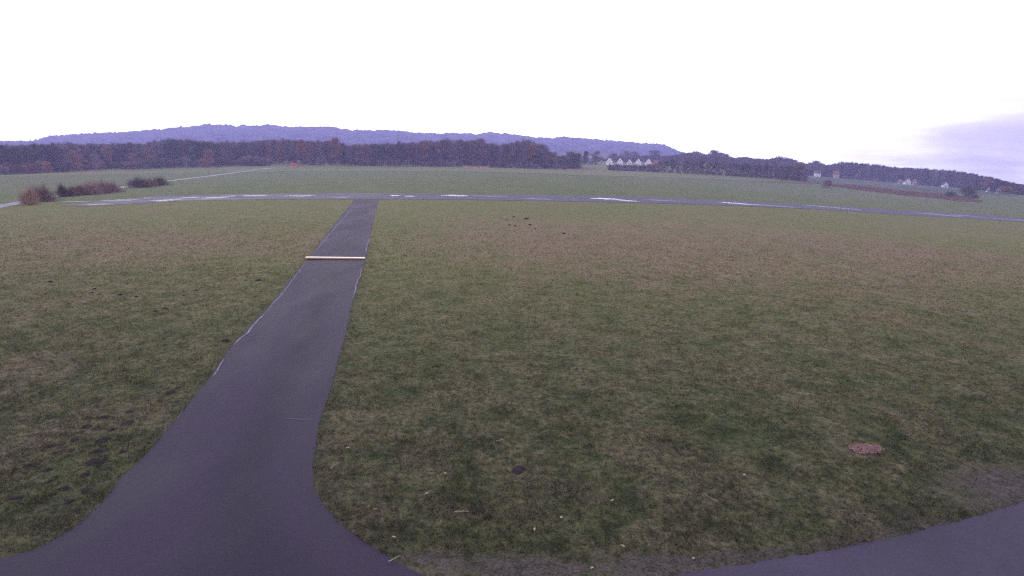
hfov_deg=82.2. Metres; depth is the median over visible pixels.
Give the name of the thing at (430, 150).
tree
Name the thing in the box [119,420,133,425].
molehill
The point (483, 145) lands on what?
tree
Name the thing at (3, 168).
bush
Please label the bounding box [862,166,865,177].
tree
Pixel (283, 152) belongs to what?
tree
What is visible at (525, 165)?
bush
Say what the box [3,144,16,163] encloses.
tree
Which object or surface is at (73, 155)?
tree
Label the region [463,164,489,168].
reeds
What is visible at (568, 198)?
runway
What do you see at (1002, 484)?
ground
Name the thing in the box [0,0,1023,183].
sky
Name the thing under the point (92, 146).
tree
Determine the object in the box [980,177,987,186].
tree
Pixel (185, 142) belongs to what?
tree
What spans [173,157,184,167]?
bush
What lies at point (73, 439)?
molehill
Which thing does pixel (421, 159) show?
tree
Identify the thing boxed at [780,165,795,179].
tree
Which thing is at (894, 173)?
tree
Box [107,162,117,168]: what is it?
bush
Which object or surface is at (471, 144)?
tree
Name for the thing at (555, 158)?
tree
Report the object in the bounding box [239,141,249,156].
tree
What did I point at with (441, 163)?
bush
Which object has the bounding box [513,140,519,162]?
tree
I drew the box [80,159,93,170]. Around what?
bush
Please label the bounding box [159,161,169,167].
bush
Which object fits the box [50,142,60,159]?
tree
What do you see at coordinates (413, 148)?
tree
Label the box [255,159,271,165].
bush
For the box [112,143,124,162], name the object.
tree
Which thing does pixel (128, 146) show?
tree
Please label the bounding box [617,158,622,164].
house
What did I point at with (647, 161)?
house
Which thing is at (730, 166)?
tree
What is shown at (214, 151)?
tree
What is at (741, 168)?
tree
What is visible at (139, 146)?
tree
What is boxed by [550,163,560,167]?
bush
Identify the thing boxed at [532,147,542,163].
tree
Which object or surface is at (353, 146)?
tree
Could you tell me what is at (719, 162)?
tree
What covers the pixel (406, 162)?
bush
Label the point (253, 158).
bush
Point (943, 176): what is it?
tree
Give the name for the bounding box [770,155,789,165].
tree
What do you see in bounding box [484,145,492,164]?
tree
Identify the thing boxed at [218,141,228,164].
tree
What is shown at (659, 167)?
tree
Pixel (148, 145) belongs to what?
tree
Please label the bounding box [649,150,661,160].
tree
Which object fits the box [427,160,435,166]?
bush
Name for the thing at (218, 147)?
tree
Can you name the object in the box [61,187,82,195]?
bush
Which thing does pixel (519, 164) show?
bush
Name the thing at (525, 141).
tree
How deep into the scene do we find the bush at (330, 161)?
608.62 m
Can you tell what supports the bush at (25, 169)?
on the ground at (1002, 484)
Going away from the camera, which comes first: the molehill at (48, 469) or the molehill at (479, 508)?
the molehill at (479, 508)
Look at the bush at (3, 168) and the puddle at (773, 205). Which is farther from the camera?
the bush at (3, 168)
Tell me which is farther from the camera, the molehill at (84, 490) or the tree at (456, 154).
the tree at (456, 154)
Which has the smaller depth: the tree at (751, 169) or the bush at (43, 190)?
the bush at (43, 190)
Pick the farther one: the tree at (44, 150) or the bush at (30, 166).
the tree at (44, 150)
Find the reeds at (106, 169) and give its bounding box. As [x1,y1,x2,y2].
[69,168,116,172]
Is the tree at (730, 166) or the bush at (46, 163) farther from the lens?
the tree at (730, 166)
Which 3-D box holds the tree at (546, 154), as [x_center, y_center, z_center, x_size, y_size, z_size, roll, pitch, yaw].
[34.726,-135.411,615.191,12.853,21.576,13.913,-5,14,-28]
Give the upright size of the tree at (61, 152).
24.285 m
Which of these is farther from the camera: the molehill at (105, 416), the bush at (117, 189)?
the bush at (117, 189)
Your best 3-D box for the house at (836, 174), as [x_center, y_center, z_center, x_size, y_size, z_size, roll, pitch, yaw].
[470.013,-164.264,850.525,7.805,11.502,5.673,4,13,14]
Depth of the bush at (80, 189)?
175.22 m
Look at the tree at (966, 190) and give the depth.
449.55 m
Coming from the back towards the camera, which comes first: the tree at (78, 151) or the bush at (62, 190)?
the tree at (78, 151)
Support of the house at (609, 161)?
on the ground at (1002, 484)
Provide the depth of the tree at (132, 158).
522.84 m
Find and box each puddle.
[753,204,799,207]
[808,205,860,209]
[913,212,971,217]
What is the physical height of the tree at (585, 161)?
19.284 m
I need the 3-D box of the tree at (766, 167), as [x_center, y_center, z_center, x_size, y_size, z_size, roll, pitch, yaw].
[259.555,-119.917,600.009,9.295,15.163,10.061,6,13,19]
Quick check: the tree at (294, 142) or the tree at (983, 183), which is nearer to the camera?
the tree at (294, 142)
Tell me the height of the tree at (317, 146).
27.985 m
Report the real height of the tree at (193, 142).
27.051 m
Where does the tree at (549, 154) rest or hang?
on the ground at (1002, 484)
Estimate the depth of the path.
242.76 m
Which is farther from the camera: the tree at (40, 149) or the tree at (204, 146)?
the tree at (204, 146)
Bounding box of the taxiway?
[0,200,425,575]
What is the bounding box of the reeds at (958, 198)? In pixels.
[821,184,981,202]
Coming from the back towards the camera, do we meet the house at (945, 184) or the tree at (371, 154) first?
the house at (945, 184)
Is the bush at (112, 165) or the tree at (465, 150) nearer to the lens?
the bush at (112, 165)
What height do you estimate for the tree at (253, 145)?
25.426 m
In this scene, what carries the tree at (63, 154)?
on the ground at (1002, 484)
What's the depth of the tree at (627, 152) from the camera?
1042.77 m
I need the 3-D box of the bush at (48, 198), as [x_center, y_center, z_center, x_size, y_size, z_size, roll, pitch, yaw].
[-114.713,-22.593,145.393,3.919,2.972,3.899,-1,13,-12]
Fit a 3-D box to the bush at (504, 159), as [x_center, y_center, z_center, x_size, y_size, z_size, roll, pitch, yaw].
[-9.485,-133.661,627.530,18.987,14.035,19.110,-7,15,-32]
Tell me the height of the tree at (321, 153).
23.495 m
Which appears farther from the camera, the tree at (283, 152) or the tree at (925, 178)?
the tree at (925, 178)
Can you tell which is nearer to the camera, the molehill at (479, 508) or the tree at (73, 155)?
the molehill at (479, 508)
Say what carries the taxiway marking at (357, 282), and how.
on the taxiway
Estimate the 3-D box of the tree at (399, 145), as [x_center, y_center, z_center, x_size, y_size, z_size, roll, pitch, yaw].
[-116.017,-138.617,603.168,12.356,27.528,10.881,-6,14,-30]
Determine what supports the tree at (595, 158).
on the ground at (1002, 484)
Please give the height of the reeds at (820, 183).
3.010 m
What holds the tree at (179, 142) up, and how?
on the ground at (1002, 484)
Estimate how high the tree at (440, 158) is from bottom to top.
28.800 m
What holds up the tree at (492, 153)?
on the ground at (1002, 484)
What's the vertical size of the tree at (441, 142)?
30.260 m
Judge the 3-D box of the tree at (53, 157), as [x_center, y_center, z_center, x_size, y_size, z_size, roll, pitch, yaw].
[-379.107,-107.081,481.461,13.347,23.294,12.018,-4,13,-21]
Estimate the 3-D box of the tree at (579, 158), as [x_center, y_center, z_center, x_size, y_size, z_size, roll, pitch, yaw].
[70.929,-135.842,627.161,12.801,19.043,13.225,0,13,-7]
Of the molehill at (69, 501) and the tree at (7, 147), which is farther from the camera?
the tree at (7, 147)
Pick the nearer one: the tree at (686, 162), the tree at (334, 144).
the tree at (334, 144)
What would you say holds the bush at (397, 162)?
on the ground at (1002, 484)
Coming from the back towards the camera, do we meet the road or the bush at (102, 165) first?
the bush at (102, 165)
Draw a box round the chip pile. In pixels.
[848,443,884,454]
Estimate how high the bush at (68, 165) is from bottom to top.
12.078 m
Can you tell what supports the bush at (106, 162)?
on the ground at (1002, 484)
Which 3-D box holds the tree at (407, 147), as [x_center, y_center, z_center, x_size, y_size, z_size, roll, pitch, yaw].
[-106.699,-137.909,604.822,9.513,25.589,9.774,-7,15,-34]
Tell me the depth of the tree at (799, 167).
584.25 m
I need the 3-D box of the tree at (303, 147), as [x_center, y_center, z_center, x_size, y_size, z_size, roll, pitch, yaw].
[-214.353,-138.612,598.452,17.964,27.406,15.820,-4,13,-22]
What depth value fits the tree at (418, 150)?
609.45 m
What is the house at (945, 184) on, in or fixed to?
on the ground at (1002, 484)
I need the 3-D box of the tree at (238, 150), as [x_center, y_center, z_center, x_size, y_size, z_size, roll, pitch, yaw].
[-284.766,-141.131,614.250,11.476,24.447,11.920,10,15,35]
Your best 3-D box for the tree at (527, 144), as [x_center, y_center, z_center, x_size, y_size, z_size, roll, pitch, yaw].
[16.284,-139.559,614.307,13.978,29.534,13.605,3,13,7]
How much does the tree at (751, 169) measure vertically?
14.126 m
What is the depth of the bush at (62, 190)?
167.62 m
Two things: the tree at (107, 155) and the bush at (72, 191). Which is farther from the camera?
the tree at (107, 155)
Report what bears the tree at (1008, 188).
on the ground at (1002, 484)
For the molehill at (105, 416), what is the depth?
22.46 m
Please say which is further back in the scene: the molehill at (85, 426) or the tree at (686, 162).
the tree at (686, 162)
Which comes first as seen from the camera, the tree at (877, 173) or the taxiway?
the taxiway
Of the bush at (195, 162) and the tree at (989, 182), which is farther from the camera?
the tree at (989, 182)
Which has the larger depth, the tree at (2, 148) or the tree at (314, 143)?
the tree at (314, 143)
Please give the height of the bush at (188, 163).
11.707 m
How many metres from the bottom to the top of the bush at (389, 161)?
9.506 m
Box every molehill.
[8,495,25,499]
[23,462,40,467]
[41,444,59,448]
[42,467,54,471]
[57,486,69,491]
[63,498,76,504]
[70,437,78,441]
[79,424,92,428]
[80,471,90,478]
[80,487,95,494]
[85,457,107,465]
[88,448,109,453]
[94,437,110,444]
[97,415,112,418]
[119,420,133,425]
[165,390,175,394]
[470,506,484,514]
[512,465,524,474]
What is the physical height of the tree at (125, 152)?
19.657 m
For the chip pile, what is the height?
0.086 m
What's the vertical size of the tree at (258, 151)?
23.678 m
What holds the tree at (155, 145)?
on the ground at (1002, 484)
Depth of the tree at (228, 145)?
605.97 m
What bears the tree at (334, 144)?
on the ground at (1002, 484)
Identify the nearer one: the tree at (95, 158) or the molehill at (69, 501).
the molehill at (69, 501)
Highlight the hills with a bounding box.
[0,123,684,158]
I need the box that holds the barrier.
[305,257,364,259]
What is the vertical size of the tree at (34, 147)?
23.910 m
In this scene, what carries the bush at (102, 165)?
on the ground at (1002, 484)
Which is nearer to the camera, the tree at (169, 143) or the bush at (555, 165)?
the tree at (169, 143)
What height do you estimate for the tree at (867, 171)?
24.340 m
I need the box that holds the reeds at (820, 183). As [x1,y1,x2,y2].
[768,180,821,184]
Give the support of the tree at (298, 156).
on the ground at (1002, 484)
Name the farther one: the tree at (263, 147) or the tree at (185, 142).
the tree at (263, 147)
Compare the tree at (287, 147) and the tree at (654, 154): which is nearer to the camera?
the tree at (287, 147)
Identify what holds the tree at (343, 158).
on the ground at (1002, 484)
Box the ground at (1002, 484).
[0,158,1023,575]
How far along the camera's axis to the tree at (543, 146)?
613.84 m
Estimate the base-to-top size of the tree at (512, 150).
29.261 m
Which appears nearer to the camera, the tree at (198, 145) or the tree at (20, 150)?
the tree at (20, 150)
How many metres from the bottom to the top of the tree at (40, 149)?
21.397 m
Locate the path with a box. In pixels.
[0,168,268,207]
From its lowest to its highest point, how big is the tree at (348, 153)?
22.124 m
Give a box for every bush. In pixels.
[0,163,17,173]
[0,165,10,174]
[9,162,22,173]
[15,163,29,173]
[17,180,65,201]
[17,183,41,204]
[20,162,36,173]
[29,163,40,172]
[33,159,47,172]
[42,192,55,201]
[43,160,52,172]
[49,161,61,171]
[53,161,66,171]
[53,182,69,196]
[61,160,72,171]
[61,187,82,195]
[67,160,80,170]
[70,181,89,194]
[76,179,114,194]
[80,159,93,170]
[85,178,119,193]
[93,160,105,169]
[103,160,110,169]
[105,181,126,192]
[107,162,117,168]
[114,161,122,167]
[120,162,131,168]
[122,174,149,187]
[132,161,143,168]
[141,175,165,187]
[150,158,161,167]
[150,174,172,185]
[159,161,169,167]
[167,158,176,167]
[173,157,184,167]
[183,157,192,166]
[190,160,199,166]
[196,158,205,166]
[211,158,219,166]
[217,156,227,165]
[225,158,233,165]
[231,160,238,165]
[238,155,270,164]
[238,158,247,165]
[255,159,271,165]
[325,159,336,164]
[369,159,377,165]
[385,159,392,165]
[393,159,400,165]
[403,160,410,165]
[412,159,419,165]
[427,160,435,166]
[436,161,446,165]
[464,160,471,165]
[495,157,507,167]
[514,162,522,167]
[521,163,530,167]
[531,164,540,168]
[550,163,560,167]
[822,179,831,187]
[944,191,957,195]
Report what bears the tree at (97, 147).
on the ground at (1002, 484)
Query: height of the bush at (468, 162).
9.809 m
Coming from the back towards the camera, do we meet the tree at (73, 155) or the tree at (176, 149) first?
the tree at (176, 149)
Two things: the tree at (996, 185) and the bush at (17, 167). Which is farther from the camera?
the tree at (996, 185)
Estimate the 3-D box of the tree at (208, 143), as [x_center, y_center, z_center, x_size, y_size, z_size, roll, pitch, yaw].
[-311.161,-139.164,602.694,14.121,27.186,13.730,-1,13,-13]
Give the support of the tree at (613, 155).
on the ground at (1002, 484)
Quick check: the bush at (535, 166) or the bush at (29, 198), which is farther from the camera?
the bush at (535, 166)
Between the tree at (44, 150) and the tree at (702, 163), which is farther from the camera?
the tree at (702, 163)
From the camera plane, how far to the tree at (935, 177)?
863.16 m
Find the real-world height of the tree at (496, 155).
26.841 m
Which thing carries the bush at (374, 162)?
on the ground at (1002, 484)
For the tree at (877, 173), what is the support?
on the ground at (1002, 484)
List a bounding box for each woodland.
[0,138,581,170]
[582,152,840,176]
[824,161,1023,189]
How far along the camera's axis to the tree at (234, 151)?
612.68 m
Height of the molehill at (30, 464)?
0.080 m
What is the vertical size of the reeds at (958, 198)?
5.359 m
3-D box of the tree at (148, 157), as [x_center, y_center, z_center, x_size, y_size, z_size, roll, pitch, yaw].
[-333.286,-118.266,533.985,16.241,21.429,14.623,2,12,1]
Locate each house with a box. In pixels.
[606,157,612,164]
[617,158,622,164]
[635,158,641,165]
[645,158,651,164]
[814,170,820,176]
[833,171,839,177]
[903,178,910,184]
[941,182,948,187]
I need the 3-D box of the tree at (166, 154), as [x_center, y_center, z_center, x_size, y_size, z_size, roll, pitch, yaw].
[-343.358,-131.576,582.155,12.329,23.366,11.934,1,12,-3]
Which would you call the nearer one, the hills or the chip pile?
the chip pile
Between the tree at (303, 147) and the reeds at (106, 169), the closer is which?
the reeds at (106, 169)
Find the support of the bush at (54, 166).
on the ground at (1002, 484)
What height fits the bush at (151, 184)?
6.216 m
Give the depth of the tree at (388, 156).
601.57 m
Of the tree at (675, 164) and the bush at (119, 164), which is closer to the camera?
the bush at (119, 164)
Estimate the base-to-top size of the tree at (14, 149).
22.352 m
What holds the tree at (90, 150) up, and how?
on the ground at (1002, 484)
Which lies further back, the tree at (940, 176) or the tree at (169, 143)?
the tree at (940, 176)
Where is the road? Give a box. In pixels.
[675,502,1023,575]
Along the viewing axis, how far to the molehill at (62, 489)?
17.64 m
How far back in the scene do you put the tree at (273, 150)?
623.34 m
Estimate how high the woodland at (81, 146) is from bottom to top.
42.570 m
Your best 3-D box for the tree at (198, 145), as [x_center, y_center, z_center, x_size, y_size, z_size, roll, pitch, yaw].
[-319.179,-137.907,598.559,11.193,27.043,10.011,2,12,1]
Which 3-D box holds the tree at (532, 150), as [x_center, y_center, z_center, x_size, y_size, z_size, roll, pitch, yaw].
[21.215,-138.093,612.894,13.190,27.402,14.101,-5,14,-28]
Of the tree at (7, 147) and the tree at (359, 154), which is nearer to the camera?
the tree at (7, 147)
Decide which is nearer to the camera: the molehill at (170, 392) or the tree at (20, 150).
the molehill at (170, 392)
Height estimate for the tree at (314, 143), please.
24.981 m
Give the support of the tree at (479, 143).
on the ground at (1002, 484)
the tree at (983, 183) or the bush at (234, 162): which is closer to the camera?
the bush at (234, 162)
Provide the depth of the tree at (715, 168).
608.84 m
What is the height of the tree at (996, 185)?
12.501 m
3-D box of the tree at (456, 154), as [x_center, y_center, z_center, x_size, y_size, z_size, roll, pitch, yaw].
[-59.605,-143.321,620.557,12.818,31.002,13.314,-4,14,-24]
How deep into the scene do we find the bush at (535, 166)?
608.74 m
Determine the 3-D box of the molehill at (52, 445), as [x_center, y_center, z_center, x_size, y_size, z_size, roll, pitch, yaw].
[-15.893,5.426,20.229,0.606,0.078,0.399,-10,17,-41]
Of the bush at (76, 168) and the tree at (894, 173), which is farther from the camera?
the tree at (894, 173)
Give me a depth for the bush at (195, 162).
569.25 m
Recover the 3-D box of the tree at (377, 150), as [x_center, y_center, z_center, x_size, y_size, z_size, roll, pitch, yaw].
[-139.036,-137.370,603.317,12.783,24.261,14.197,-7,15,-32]
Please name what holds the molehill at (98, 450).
on the ground at (1002, 484)
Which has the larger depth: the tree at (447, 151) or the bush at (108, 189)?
the tree at (447, 151)
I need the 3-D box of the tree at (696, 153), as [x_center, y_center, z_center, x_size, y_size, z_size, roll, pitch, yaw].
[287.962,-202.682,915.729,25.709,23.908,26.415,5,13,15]
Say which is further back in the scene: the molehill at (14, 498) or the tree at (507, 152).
the tree at (507, 152)
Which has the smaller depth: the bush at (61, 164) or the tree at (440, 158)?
the bush at (61, 164)
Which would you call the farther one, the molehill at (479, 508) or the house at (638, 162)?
the house at (638, 162)
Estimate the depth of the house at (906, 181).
762.83 m
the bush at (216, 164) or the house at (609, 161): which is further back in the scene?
the house at (609, 161)
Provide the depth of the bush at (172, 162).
559.37 m
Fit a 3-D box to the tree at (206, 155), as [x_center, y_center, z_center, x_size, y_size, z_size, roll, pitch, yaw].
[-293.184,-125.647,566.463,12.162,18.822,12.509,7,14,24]
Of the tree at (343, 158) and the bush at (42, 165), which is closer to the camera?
the bush at (42, 165)
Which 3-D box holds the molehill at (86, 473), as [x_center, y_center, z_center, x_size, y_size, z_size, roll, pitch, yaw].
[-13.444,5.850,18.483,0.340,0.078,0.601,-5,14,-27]
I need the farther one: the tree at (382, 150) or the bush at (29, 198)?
the tree at (382, 150)
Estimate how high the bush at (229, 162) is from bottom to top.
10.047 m
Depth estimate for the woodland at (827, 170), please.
938.49 m
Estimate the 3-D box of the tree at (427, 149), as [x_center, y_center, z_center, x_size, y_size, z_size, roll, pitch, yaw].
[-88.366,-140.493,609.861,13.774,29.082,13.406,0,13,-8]
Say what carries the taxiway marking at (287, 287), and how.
on the taxiway
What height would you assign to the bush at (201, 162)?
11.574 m
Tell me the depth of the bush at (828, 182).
512.67 m
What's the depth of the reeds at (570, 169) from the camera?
634.57 m
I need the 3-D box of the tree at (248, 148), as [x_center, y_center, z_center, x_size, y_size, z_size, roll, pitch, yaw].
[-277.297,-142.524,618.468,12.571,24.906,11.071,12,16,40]
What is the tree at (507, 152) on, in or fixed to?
on the ground at (1002, 484)
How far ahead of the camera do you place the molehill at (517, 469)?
19.20 m
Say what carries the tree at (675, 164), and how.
on the ground at (1002, 484)
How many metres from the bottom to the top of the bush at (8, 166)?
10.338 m
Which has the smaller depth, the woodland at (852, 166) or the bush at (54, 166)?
the bush at (54, 166)
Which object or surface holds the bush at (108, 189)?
on the ground at (1002, 484)
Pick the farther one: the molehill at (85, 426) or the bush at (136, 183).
the bush at (136, 183)
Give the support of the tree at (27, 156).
on the ground at (1002, 484)
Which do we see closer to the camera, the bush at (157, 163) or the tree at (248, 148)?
the bush at (157, 163)
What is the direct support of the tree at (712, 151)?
on the ground at (1002, 484)
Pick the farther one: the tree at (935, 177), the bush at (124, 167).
the tree at (935, 177)
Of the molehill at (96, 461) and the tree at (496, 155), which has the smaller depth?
the molehill at (96, 461)
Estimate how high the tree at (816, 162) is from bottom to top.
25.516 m
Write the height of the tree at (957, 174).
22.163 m
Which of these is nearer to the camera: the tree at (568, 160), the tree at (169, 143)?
the tree at (169, 143)
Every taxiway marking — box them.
[234,315,263,344]
[268,264,304,309]
[352,268,361,297]
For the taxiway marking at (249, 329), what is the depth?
33.80 m
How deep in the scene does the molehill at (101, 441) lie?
20.57 m
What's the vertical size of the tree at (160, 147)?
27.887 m
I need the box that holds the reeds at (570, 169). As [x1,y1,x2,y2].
[566,167,595,170]
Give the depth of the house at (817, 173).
847.16 m
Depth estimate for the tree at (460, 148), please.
620.74 m
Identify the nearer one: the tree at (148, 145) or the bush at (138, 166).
the bush at (138, 166)
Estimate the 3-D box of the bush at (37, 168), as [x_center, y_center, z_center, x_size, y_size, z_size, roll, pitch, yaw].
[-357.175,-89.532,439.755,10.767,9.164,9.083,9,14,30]
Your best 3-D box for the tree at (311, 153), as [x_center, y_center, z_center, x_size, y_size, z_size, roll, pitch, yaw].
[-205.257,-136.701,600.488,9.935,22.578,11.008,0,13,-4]
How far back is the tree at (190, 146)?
591.49 m
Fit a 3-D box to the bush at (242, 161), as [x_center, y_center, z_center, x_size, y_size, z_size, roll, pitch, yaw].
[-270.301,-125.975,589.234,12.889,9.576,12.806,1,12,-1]
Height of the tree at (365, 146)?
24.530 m
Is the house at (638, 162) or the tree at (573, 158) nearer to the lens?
the tree at (573, 158)
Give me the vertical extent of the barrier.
0.210 m
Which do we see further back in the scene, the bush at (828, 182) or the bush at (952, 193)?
the bush at (828, 182)
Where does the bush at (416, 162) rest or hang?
on the ground at (1002, 484)
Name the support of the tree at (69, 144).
on the ground at (1002, 484)
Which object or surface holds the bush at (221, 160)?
on the ground at (1002, 484)
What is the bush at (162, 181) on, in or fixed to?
on the ground at (1002, 484)
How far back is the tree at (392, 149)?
602.56 m
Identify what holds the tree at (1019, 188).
on the ground at (1002, 484)
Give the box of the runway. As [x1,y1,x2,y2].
[64,193,1023,221]
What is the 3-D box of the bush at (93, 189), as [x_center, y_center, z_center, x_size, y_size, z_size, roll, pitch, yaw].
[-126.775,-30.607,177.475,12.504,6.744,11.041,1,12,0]
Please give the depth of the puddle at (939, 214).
207.67 m
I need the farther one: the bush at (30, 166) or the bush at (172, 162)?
the bush at (172, 162)
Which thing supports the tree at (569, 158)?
on the ground at (1002, 484)
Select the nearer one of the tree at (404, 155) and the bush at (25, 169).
the bush at (25, 169)
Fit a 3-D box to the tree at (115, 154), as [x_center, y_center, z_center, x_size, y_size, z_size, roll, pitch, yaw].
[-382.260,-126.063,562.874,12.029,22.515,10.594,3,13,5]
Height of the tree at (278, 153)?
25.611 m
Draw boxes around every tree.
[0,144,11,165]
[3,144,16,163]
[10,145,24,170]
[12,145,29,164]
[15,145,34,168]
[29,143,43,163]
[34,146,45,170]
[38,144,49,169]
[42,144,58,170]
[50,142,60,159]
[57,145,67,161]
[60,144,69,163]
[64,142,76,160]
[67,150,80,168]
[73,146,83,160]
[86,146,94,168]
[88,143,101,166]
[89,153,103,168]
[94,143,104,159]
[100,144,113,162]
[108,146,117,165]
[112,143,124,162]
[118,148,129,166]
[123,141,136,160]
[125,152,135,169]
[134,144,143,166]
[137,147,155,168]
[146,142,155,165]
[150,139,160,160]
[156,140,166,165]
[160,144,171,163]
[164,138,177,159]
[170,141,182,158]
[175,139,184,162]
[180,138,191,164]
[184,140,195,160]
[191,140,200,159]
[195,141,201,158]
[201,141,208,159]
[203,140,212,164]
[203,149,213,166]
[211,143,217,162]
[214,140,222,159]
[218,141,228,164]
[223,140,232,163]
[229,140,237,160]
[234,142,242,158]
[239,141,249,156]
[245,142,253,156]
[249,141,255,156]
[255,143,263,157]
[258,143,267,158]
[270,142,278,160]
[274,141,282,163]
[278,138,285,161]
[283,142,291,163]
[290,139,296,163]
[293,140,308,163]
[293,142,302,163]
[307,144,315,164]
[311,141,317,162]
[314,140,320,162]
[318,143,325,164]
[327,137,342,162]
[340,142,347,163]
[342,144,352,164]
[350,144,357,164]
[354,144,363,163]
[361,143,370,161]
[367,142,374,165]
[372,143,382,165]
[376,143,385,163]
[384,143,391,163]
[388,145,398,165]
[394,140,404,164]
[400,143,406,165]
[404,142,411,164]
[410,142,418,164]
[415,142,421,161]
[418,141,425,165]
[422,138,431,163]
[426,144,438,165]
[433,141,442,166]
[438,137,453,166]
[439,138,446,160]
[451,139,458,161]
[454,139,464,166]
[462,143,468,159]
[465,139,476,166]
[471,137,489,166]
[476,143,486,162]
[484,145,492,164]
[490,143,495,166]
[493,143,500,165]
[500,144,510,166]
[507,141,515,164]
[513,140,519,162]
[515,137,538,164]
[522,141,531,163]
[526,144,538,167]
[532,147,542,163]
[534,143,550,168]
[539,149,550,168]
[547,152,553,168]
[550,152,560,166]
[562,151,577,166]
[564,153,572,167]
[569,153,578,168]
[573,153,582,168]
[582,151,589,163]
[588,150,600,164]
[608,153,617,162]
[617,150,633,158]
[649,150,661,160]
[656,161,661,171]
[673,160,678,172]
[683,160,688,172]
[691,151,704,159]
[698,160,705,170]
[707,149,719,160]
[713,162,718,174]
[716,160,724,174]
[727,162,733,174]
[738,163,744,175]
[749,164,754,176]
[762,164,768,176]
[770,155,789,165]
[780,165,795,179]
[789,164,807,180]
[809,160,820,167]
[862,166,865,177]
[864,165,869,177]
[873,167,878,179]
[890,170,896,181]
[920,169,931,185]
[932,170,938,184]
[935,170,941,184]
[941,171,946,183]
[953,172,959,186]
[959,185,978,197]
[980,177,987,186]
[984,179,993,187]
[992,181,999,188]
[1001,186,1013,193]
[1015,186,1023,190]

